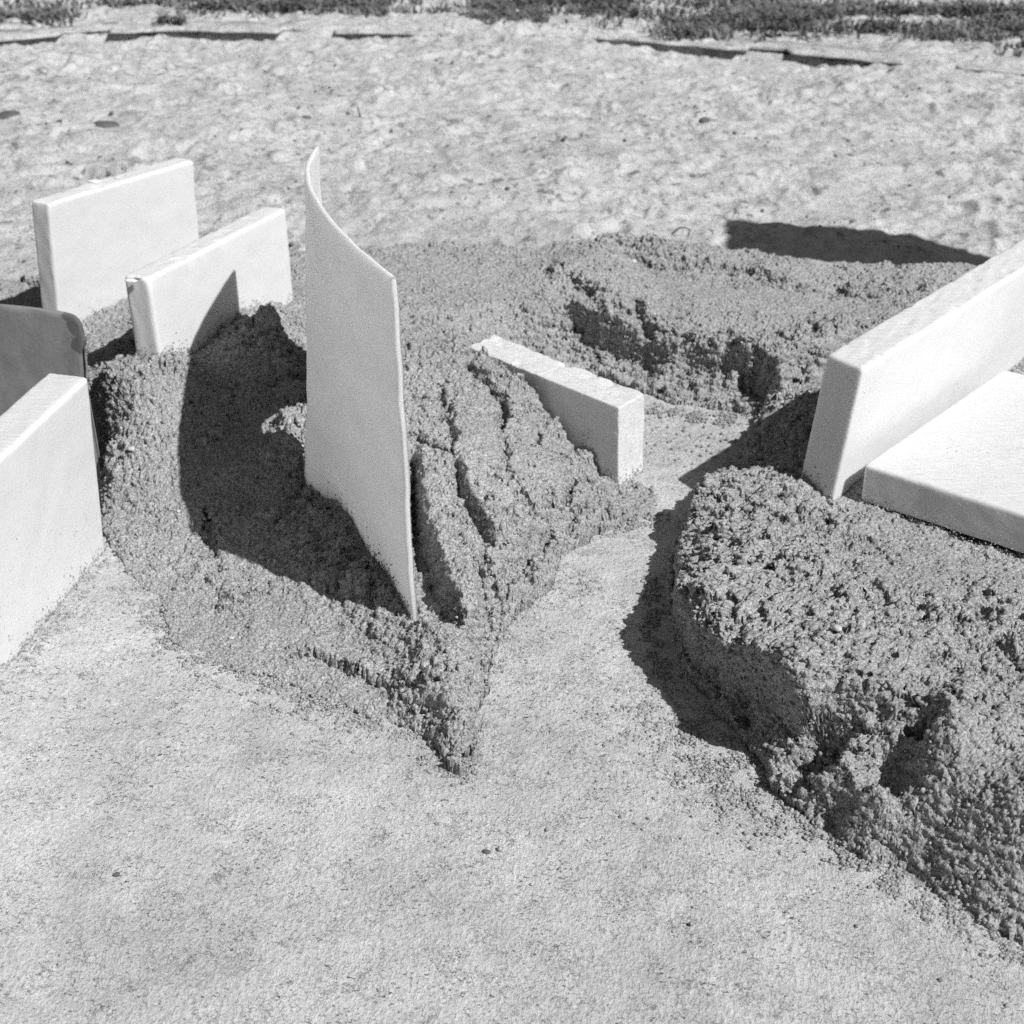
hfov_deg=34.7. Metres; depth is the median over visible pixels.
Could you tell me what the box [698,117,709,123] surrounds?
stone
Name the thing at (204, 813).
ground
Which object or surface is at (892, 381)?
foam slab
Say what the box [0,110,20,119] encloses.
stone
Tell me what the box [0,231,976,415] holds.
sand bank
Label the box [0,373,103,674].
foam slab
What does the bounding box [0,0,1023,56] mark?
dry weed
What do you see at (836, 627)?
shell bit
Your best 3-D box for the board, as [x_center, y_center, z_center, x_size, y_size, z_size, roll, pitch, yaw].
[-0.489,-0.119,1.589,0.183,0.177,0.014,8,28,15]
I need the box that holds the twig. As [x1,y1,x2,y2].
[671,227,689,236]
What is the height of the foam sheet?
0.338 m
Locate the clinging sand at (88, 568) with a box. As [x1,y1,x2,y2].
[0,292,1023,674]
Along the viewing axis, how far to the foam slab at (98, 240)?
1.86 m
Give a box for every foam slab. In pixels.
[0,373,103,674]
[32,158,198,322]
[124,207,292,365]
[471,335,643,483]
[802,239,1023,499]
[862,371,1023,552]
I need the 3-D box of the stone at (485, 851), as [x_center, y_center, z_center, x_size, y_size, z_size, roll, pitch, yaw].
[-0.017,0.228,1.097,0.006,0.003,0.005,0,27,0]
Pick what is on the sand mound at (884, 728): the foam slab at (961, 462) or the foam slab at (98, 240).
the foam slab at (961, 462)
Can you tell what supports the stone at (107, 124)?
on the ground
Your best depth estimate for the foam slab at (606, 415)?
1.60 m
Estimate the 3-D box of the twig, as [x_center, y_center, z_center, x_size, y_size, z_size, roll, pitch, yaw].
[0.234,-0.389,2.275,0.026,0.014,0.008,0,27,0]
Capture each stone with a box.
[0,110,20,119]
[93,121,119,128]
[482,849,490,853]
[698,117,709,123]
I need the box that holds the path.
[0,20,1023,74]
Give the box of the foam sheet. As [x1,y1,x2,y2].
[304,146,417,620]
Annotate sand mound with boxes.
[86,301,657,775]
[666,357,1023,946]
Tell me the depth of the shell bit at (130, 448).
1.55 m
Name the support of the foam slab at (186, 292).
in the sand mound at (306, 599)
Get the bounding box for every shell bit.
[127,446,134,450]
[832,624,841,630]
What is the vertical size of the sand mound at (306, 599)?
0.134 m
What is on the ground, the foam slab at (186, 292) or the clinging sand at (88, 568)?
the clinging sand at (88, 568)
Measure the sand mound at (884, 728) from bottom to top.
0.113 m
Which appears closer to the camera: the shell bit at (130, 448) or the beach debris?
the shell bit at (130, 448)
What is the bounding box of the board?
[0,304,101,476]
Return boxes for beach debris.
[3,1,1014,262]
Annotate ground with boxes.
[0,0,1023,1023]

